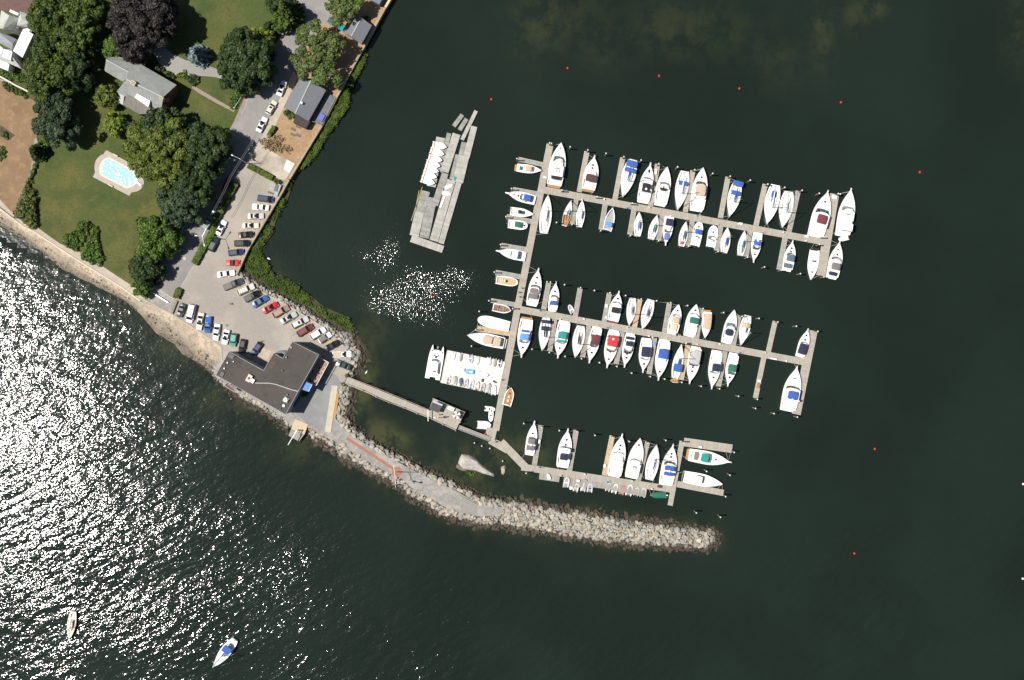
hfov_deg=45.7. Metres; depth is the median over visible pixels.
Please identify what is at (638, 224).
sailboat
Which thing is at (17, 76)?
shrub
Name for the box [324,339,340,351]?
parked car
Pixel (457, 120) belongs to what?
old float
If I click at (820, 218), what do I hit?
motor yacht
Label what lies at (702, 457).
motor yacht
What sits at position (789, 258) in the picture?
motor yacht
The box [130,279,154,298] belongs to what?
broadleaf tree
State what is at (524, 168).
fishing boat
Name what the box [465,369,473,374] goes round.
jet ski
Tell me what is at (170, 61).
driveway
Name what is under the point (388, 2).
sea wall
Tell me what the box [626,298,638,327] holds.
sailboat
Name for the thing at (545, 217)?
sailboat
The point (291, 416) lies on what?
ground
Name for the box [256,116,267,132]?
parked car
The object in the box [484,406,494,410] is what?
inflatable dinghy
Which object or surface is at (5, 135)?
shrub
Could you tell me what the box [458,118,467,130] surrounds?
old float
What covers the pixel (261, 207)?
parked car
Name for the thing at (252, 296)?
pickup truck
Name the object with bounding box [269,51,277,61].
parked car
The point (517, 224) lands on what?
motorboat
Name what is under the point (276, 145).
fallen branches
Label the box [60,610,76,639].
sailboat
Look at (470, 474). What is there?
grass tuft
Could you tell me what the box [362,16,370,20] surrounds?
shrub
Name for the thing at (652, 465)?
sailboat
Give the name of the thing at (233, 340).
parked suv
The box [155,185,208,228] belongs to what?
broadleaf tree
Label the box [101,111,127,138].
broadleaf tree
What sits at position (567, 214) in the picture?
sailboat
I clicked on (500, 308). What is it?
open boat
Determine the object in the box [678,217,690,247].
sailboat
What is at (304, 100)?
waterfront cottage
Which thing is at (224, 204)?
clipped hedge
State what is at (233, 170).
overhead wires
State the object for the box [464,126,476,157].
old float
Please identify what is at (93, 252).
shrub bed
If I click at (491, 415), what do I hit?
inflatable dinghy
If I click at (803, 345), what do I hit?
motor yacht
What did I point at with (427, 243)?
old float
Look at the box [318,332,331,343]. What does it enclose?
jeep
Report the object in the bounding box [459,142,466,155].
old float
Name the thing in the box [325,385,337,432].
timber walkway
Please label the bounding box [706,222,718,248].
motorboat
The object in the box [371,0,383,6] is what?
shed
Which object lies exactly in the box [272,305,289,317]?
parked suv
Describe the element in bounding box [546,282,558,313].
motor yacht
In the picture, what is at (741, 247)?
sailboat
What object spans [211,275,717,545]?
breakwater mound
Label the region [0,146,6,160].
shrub
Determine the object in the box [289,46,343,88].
broadleaf tree
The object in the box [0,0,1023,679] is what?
water
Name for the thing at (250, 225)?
parked car
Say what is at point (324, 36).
broadleaf tree
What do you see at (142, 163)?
broadleaf tree
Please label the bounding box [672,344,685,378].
sailboat
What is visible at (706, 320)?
motor launch
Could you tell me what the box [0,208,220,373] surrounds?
beach
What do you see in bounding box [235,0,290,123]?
sidewalk
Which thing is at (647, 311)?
sailboat
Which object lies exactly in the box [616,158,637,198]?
sailboat
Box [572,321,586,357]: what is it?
sailboat
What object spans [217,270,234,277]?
parked car
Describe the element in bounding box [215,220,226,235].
parked car
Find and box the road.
[159,0,329,298]
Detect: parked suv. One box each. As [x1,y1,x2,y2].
[207,236,219,251]
[229,333,237,346]
[234,240,250,246]
[236,283,254,295]
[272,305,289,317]
[291,316,308,328]
[296,323,313,336]
[309,327,326,339]
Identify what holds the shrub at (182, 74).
on the lawn at (71, 191)
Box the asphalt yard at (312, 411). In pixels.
[295,370,340,431]
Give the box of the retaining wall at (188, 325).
[144,299,221,359]
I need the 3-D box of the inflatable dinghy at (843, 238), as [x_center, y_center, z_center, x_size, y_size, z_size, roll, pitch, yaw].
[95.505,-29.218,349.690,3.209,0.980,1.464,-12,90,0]
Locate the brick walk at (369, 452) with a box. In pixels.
[346,437,393,469]
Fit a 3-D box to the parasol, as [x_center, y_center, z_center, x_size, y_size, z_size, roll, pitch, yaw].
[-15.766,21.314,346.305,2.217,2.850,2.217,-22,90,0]
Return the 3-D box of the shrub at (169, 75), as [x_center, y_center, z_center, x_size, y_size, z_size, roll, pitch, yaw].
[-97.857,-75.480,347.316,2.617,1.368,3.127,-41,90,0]
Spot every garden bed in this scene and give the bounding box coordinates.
[0,0,33,13]
[0,125,14,139]
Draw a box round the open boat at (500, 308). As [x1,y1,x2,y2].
[492,303,514,312]
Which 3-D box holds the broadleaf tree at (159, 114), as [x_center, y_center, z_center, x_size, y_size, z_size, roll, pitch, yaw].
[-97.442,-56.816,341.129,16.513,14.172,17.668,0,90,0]
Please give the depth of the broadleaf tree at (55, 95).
338.57 m
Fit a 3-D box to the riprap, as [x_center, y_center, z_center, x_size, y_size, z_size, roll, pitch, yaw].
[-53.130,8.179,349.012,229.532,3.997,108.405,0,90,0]
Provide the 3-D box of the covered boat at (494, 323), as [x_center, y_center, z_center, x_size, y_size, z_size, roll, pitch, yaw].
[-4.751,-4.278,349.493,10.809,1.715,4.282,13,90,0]
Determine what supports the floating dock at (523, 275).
on the water
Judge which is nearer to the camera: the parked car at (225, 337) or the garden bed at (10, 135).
the parked car at (225, 337)
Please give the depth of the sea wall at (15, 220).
347.75 m
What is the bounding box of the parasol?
[452,411,460,418]
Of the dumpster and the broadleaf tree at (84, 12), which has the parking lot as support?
the dumpster
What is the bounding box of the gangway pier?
[345,377,465,430]
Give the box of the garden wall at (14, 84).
[0,76,27,91]
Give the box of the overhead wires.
[212,132,258,214]
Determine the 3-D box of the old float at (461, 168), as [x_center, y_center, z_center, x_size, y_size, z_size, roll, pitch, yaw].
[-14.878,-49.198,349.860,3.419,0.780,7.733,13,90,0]
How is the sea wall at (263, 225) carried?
on the ground at (291, 416)
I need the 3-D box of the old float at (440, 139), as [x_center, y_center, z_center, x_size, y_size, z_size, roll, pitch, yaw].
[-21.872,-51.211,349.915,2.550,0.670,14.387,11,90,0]
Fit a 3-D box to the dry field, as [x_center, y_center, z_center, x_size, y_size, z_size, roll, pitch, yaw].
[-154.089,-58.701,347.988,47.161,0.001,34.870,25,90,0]
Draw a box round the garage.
[342,15,371,43]
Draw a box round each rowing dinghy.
[442,191,450,195]
[444,184,452,189]
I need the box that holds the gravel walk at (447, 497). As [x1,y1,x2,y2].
[314,429,504,515]
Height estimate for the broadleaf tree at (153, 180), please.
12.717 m
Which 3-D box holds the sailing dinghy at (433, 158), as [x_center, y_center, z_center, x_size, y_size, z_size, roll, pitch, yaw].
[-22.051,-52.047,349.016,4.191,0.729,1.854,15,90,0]
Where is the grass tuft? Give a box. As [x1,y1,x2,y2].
[465,470,475,476]
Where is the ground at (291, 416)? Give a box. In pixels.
[0,79,467,497]
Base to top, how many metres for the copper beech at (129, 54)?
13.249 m
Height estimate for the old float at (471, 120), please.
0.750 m
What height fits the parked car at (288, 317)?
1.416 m
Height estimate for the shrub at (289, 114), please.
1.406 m
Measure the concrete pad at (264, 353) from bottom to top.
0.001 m
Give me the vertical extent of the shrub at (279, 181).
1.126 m
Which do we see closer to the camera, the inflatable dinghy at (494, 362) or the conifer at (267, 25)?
the conifer at (267, 25)
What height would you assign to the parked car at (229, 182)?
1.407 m
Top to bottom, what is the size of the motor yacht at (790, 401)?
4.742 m
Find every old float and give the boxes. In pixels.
[410,211,423,236]
[410,235,443,252]
[416,190,429,212]
[419,197,435,238]
[427,137,444,187]
[430,179,454,241]
[432,172,447,205]
[438,133,450,171]
[438,182,461,243]
[441,133,459,172]
[449,154,458,178]
[451,155,468,182]
[452,114,463,127]
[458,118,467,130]
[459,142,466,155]
[461,110,477,140]
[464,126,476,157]
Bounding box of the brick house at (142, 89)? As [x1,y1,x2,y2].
[104,56,179,116]
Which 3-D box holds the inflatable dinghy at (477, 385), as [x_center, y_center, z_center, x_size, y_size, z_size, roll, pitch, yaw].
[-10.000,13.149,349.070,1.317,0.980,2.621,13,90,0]
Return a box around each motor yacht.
[467,330,510,348]
[496,246,527,260]
[505,192,538,204]
[509,314,532,357]
[520,264,541,306]
[521,421,540,460]
[543,142,565,191]
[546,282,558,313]
[550,318,569,358]
[556,428,575,471]
[581,153,598,196]
[586,324,601,362]
[604,329,620,367]
[605,291,621,325]
[605,433,625,480]
[617,333,634,367]
[625,438,646,482]
[637,162,653,205]
[639,333,651,372]
[651,336,669,379]
[654,165,670,208]
[659,444,680,487]
[660,215,673,245]
[665,303,680,336]
[681,343,701,383]
[683,304,699,337]
[683,447,731,464]
[689,168,707,215]
[708,346,723,389]
[720,350,738,386]
[721,310,736,344]
[746,231,761,262]
[780,360,800,413]
[782,240,795,271]
[795,328,812,359]
[807,190,834,239]
[826,240,842,279]
[832,188,854,235]
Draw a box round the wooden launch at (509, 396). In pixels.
[500,385,513,407]
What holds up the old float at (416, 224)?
on the water
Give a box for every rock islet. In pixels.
[456,464,465,470]
[458,454,493,476]
[501,465,505,474]
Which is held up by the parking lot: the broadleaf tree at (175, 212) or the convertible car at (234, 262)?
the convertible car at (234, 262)
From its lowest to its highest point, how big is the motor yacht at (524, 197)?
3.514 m
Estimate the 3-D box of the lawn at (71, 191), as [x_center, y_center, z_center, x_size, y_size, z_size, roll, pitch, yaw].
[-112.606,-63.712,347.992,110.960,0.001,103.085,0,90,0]
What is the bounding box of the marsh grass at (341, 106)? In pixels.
[244,51,367,332]
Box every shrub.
[0,69,27,82]
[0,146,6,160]
[1,81,27,99]
[2,131,8,139]
[38,138,50,149]
[151,64,164,73]
[166,71,175,80]
[176,69,186,77]
[185,74,199,86]
[229,92,239,109]
[273,178,282,184]
[283,109,294,119]
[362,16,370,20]
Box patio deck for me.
[306,357,330,385]
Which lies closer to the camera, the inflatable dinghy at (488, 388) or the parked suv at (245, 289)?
the parked suv at (245, 289)
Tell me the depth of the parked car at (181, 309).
347.01 m
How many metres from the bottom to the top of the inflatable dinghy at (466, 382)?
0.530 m
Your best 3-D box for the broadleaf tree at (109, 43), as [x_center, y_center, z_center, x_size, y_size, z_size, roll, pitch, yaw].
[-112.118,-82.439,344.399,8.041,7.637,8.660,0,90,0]
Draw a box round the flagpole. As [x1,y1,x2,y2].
[393,465,406,487]
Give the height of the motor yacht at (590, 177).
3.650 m
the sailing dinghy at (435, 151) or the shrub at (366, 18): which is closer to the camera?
the shrub at (366, 18)
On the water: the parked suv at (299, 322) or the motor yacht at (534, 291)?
the motor yacht at (534, 291)
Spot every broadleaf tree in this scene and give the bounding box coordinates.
[23,41,81,101]
[25,0,70,39]
[29,34,57,63]
[31,100,80,148]
[32,82,76,122]
[48,20,101,64]
[55,47,98,92]
[59,0,109,33]
[93,84,119,109]
[101,34,121,59]
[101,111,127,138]
[122,113,197,188]
[128,252,167,287]
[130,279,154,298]
[134,215,184,260]
[139,106,190,165]
[149,154,194,182]
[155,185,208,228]
[166,154,218,207]
[181,121,234,173]
[216,26,278,94]
[236,84,247,97]
[251,27,275,43]
[264,0,278,14]
[271,12,290,33]
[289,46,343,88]
[294,18,346,62]
[324,0,365,27]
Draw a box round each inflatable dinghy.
[446,375,450,383]
[451,376,456,385]
[459,378,462,386]
[464,379,467,386]
[468,354,472,362]
[468,380,473,388]
[474,381,479,389]
[475,357,479,364]
[477,371,488,376]
[477,421,490,428]
[480,383,484,391]
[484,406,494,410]
[485,383,490,393]
[488,410,493,421]
[491,385,496,395]
[492,358,496,366]
[498,359,501,367]
[563,477,569,486]
[568,304,573,314]
[573,484,578,491]
[580,482,585,491]
[587,484,592,492]
[838,235,849,240]
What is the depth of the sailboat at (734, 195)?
348.84 m
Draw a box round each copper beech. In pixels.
[105,0,181,53]
[112,22,154,65]
[154,6,176,34]
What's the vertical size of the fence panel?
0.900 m
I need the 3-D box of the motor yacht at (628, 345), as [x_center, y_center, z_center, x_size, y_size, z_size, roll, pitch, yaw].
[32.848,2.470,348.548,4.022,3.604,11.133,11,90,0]
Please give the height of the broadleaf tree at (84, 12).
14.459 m
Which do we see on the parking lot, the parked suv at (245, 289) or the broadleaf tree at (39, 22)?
the parked suv at (245, 289)
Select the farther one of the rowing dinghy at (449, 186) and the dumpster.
the rowing dinghy at (449, 186)
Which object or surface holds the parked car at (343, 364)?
on the parking lot
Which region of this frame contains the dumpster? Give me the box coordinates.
[269,183,277,191]
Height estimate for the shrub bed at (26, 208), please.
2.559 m
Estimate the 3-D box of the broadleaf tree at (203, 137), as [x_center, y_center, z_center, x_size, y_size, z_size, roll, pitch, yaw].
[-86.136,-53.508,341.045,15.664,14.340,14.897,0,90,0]
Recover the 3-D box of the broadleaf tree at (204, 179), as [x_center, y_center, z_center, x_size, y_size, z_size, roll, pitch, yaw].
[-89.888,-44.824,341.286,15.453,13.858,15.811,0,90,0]
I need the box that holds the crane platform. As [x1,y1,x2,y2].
[289,419,307,440]
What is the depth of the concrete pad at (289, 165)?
347.94 m
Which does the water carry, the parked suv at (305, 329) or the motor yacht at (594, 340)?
the motor yacht at (594, 340)
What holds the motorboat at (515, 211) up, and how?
on the water
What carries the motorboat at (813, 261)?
on the water
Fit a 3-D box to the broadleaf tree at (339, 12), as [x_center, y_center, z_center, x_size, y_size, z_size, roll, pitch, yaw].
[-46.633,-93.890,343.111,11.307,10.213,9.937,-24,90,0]
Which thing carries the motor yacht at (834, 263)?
on the water
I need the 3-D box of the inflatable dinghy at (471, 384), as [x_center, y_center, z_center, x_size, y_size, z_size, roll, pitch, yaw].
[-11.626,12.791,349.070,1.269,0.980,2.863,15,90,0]
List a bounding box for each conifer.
[29,142,49,162]
[263,21,277,35]
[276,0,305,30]
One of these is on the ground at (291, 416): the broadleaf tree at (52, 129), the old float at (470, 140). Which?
the broadleaf tree at (52, 129)
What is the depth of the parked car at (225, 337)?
347.00 m
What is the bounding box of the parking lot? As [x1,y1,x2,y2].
[154,2,350,431]
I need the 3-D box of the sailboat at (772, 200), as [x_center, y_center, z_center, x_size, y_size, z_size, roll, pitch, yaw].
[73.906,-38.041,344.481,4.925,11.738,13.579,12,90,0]
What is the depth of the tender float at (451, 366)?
349.40 m
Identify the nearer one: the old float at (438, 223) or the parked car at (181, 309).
the parked car at (181, 309)
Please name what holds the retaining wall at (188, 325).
on the ground at (291, 416)
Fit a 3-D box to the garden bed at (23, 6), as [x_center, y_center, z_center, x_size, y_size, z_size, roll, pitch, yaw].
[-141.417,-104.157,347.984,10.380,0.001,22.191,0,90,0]
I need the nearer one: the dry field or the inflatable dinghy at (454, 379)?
the dry field
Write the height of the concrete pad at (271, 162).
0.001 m
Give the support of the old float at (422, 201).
on the water
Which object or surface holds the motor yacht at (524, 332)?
on the water
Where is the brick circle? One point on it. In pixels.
(398, 470)
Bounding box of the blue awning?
[301,381,312,391]
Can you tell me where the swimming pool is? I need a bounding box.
[93,151,143,194]
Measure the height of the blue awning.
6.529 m
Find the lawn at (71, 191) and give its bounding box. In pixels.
[0,0,295,291]
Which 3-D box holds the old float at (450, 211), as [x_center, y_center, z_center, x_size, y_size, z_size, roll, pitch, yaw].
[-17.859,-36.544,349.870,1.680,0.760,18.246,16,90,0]
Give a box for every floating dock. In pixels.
[477,143,552,430]
[485,425,732,505]
[520,282,816,414]
[543,151,838,275]
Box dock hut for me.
[430,401,442,412]
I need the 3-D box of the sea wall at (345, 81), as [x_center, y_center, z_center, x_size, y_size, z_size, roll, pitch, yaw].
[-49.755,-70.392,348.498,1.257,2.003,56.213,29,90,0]
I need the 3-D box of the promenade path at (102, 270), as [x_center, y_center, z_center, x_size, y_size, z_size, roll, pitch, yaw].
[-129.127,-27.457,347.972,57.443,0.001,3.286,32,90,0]
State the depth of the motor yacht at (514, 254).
348.64 m
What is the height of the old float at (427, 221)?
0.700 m
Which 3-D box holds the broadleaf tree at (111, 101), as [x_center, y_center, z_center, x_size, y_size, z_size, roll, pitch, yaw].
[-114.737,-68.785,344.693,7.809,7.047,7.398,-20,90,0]
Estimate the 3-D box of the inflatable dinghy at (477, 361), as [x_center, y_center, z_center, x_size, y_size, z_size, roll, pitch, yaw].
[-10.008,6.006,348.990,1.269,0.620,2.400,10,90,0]
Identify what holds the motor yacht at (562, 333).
on the water
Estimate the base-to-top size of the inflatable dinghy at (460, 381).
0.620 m
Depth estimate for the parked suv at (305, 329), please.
346.69 m
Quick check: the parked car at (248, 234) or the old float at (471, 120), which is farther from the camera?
the old float at (471, 120)
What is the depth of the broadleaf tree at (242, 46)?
335.45 m
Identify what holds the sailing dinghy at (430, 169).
on the old float at (440, 139)
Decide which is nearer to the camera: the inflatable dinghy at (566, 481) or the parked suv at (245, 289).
the parked suv at (245, 289)
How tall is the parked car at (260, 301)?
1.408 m
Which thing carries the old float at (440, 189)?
on the water
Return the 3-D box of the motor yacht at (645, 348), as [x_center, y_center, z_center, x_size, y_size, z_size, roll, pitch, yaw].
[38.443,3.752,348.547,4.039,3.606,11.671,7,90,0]
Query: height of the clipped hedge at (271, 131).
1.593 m
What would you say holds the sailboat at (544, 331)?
on the water
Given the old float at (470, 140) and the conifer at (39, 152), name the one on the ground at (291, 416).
the conifer at (39, 152)
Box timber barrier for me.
[171,300,177,313]
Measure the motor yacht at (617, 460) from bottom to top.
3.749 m
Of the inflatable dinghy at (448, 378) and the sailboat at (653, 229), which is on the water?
the sailboat at (653, 229)
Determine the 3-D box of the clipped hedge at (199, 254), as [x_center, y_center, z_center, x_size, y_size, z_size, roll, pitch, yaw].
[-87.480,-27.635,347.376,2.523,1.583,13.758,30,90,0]
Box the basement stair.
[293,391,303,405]
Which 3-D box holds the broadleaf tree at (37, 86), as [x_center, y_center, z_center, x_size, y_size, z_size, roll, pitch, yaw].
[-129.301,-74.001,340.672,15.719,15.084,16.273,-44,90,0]
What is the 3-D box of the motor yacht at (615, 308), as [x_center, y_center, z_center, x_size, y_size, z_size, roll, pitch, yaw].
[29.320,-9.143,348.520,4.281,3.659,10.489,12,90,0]
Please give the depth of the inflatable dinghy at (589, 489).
349.54 m
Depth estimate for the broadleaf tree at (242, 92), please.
344.71 m
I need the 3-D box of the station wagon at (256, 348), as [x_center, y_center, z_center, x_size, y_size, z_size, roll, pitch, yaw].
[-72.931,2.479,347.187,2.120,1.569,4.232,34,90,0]
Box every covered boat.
[477,316,513,331]
[648,487,667,497]
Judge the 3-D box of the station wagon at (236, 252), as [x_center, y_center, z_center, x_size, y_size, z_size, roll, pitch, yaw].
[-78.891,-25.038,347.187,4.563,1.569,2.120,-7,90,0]
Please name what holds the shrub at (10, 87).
on the lawn at (71, 191)
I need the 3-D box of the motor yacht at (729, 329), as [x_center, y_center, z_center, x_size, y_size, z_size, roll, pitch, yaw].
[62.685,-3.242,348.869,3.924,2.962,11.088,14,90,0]
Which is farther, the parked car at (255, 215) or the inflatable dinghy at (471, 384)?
the inflatable dinghy at (471, 384)
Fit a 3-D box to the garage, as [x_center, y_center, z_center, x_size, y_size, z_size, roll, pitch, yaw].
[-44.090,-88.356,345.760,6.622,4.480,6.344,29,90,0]
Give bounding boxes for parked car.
[177,303,185,317]
[196,312,204,329]
[211,198,222,213]
[213,323,220,340]
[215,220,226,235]
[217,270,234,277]
[221,329,229,344]
[222,176,232,192]
[238,231,253,237]
[242,222,258,228]
[248,213,263,218]
[251,295,268,307]
[252,203,268,210]
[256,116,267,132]
[262,301,278,313]
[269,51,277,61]
[276,80,286,96]
[280,311,297,324]
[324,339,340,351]
[335,359,351,369]
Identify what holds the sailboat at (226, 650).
on the water
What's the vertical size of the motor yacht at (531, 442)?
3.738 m
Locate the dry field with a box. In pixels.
[0,80,38,212]
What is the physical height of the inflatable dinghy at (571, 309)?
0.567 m
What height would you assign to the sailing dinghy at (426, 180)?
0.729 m
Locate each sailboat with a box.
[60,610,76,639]
[213,637,237,666]
[534,193,551,234]
[539,314,549,350]
[562,199,575,226]
[572,199,584,228]
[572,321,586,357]
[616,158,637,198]
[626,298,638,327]
[630,207,642,237]
[641,299,665,329]
[643,442,658,481]
[648,213,661,240]
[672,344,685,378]
[675,170,691,214]
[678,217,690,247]
[717,226,730,254]
[721,178,743,222]
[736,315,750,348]
[737,228,748,255]
[764,184,779,226]
[779,191,796,230]
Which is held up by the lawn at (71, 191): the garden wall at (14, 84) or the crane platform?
the garden wall at (14, 84)
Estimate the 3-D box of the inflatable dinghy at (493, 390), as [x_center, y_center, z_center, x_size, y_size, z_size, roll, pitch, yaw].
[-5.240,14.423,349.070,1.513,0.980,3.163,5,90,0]
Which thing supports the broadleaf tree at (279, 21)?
on the ground at (291, 416)
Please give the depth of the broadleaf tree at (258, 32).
343.15 m
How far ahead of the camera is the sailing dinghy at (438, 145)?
348.88 m
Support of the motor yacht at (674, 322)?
on the water
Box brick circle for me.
[392,467,401,476]
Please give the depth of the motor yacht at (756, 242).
348.60 m
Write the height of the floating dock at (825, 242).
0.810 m
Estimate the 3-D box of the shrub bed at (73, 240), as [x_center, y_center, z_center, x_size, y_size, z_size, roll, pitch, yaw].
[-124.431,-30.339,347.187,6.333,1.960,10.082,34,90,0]
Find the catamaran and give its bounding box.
[425,346,443,379]
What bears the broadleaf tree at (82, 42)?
on the ground at (291, 416)
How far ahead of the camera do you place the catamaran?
348.50 m
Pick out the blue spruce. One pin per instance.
(197, 54)
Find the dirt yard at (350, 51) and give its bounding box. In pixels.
[254,0,387,179]
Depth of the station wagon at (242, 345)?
346.89 m
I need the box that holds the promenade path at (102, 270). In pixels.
[0,200,142,299]
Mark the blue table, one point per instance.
(321, 117)
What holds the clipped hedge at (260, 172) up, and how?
on the ground at (291, 416)
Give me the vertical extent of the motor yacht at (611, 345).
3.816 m
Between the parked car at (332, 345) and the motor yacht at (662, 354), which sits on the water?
the motor yacht at (662, 354)
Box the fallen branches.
[259,134,291,153]
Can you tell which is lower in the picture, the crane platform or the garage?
the crane platform
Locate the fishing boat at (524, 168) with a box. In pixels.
[514,159,545,172]
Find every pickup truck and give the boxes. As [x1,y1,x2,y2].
[202,215,213,229]
[204,316,212,332]
[223,278,243,290]
[243,290,261,302]
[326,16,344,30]
[332,351,351,357]
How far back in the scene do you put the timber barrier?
347.30 m
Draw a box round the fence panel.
[274,184,281,195]
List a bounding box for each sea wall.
[0,208,140,301]
[236,180,289,274]
[288,7,385,179]
[384,0,391,8]
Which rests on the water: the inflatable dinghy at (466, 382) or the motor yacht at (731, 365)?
the motor yacht at (731, 365)
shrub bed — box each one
[13,187,37,228]
[62,220,93,251]
[80,225,104,266]
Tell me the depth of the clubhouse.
340.60 m
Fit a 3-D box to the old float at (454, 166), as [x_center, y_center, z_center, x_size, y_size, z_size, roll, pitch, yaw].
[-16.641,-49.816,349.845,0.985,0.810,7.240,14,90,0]
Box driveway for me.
[141,47,221,78]
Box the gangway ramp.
[458,425,490,440]
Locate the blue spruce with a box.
[186,44,212,68]
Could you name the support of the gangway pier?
in the water
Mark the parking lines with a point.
(267, 303)
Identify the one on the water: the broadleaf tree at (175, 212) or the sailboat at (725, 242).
the sailboat at (725, 242)
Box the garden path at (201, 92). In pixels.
[192,86,234,111]
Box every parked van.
[185,303,195,322]
[257,195,273,202]
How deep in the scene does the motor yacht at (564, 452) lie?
348.44 m
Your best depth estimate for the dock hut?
345.25 m
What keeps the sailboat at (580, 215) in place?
on the water
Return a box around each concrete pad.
[247,148,294,179]
[259,348,270,359]
[284,160,293,172]
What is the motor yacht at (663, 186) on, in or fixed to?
on the water
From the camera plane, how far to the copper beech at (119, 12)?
333.60 m
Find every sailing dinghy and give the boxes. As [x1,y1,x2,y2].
[420,176,434,184]
[422,170,436,178]
[424,165,438,172]
[425,160,439,167]
[427,154,441,161]
[429,147,443,155]
[432,141,446,148]
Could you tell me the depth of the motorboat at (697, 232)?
349.18 m
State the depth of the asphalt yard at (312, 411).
347.96 m
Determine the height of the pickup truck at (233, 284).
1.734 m
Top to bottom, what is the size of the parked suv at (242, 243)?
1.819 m
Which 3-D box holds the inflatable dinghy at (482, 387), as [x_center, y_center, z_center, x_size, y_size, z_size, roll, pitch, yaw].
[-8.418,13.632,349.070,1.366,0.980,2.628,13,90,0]
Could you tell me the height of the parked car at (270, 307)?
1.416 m
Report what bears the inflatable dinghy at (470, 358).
on the tender float at (451, 366)
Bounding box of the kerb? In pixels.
[236,276,342,346]
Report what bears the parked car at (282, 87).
on the road
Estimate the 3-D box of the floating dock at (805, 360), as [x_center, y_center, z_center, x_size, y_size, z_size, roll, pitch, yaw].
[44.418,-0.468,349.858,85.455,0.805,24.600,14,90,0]
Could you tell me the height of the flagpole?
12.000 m
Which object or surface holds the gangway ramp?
attached to the gangway pier
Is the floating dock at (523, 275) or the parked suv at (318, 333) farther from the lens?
the floating dock at (523, 275)
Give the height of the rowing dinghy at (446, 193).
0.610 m
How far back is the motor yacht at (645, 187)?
348.46 m
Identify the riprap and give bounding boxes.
[0,207,722,554]
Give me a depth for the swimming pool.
347.93 m
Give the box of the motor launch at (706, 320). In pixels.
[699,310,711,343]
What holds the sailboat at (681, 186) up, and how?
on the water
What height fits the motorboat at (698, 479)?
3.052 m
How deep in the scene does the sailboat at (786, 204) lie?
348.96 m
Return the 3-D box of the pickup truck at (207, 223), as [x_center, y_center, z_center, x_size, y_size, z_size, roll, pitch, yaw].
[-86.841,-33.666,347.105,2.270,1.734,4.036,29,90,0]
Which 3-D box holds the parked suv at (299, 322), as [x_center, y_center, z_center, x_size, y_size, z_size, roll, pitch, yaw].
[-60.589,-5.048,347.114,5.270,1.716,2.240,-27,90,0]
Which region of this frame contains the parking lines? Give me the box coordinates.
[176,201,334,359]
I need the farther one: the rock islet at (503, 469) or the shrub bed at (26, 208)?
the rock islet at (503, 469)
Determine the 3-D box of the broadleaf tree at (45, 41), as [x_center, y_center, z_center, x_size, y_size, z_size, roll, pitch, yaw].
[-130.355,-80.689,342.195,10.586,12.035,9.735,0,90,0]
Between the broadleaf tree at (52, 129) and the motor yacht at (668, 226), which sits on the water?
the motor yacht at (668, 226)
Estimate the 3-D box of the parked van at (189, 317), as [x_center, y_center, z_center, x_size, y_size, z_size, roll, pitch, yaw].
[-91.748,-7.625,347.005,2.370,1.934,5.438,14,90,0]
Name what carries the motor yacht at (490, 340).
on the water
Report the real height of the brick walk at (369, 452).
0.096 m
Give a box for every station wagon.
[228,248,243,255]
[238,339,246,352]
[251,341,262,355]
[265,100,277,114]
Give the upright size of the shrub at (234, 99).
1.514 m
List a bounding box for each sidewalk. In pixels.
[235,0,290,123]
[247,73,296,168]
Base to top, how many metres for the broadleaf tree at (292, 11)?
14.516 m
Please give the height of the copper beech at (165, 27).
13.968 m
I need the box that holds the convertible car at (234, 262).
[226,259,239,265]
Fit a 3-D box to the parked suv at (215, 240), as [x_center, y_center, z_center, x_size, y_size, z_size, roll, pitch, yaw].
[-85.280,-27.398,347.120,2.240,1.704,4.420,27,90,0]
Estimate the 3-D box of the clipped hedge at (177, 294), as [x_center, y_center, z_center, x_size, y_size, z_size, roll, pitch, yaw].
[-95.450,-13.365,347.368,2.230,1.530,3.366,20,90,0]
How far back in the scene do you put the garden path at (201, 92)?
347.94 m
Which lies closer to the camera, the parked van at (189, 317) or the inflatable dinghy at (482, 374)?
the parked van at (189, 317)
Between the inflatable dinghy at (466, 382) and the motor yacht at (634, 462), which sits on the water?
the motor yacht at (634, 462)
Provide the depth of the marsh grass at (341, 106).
348.94 m
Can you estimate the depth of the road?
347.96 m
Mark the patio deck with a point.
(321, 363)
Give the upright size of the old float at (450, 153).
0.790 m
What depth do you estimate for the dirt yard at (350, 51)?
348.00 m
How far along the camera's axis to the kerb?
347.87 m
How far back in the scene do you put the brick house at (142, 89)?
341.36 m
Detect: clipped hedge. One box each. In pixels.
[24,163,36,186]
[173,287,182,299]
[191,222,219,265]
[212,181,239,222]
[247,163,274,180]
[267,125,275,136]
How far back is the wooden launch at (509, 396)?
349.62 m
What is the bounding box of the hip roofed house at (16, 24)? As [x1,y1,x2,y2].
[0,9,39,72]
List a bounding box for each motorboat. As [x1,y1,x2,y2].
[494,273,520,285]
[506,218,530,229]
[508,207,536,217]
[602,204,616,231]
[677,471,722,490]
[689,218,702,247]
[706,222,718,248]
[807,241,821,279]
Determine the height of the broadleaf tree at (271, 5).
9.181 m
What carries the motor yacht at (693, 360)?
on the water
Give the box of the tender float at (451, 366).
[440,350,504,394]
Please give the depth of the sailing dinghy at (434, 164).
348.88 m
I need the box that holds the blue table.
[318,113,324,121]
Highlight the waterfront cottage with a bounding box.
[284,78,335,129]
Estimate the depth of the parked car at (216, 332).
347.00 m
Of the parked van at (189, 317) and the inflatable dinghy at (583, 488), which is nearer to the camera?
the parked van at (189, 317)
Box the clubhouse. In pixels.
[216,341,322,413]
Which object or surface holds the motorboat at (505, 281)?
on the water
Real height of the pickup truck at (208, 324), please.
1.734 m

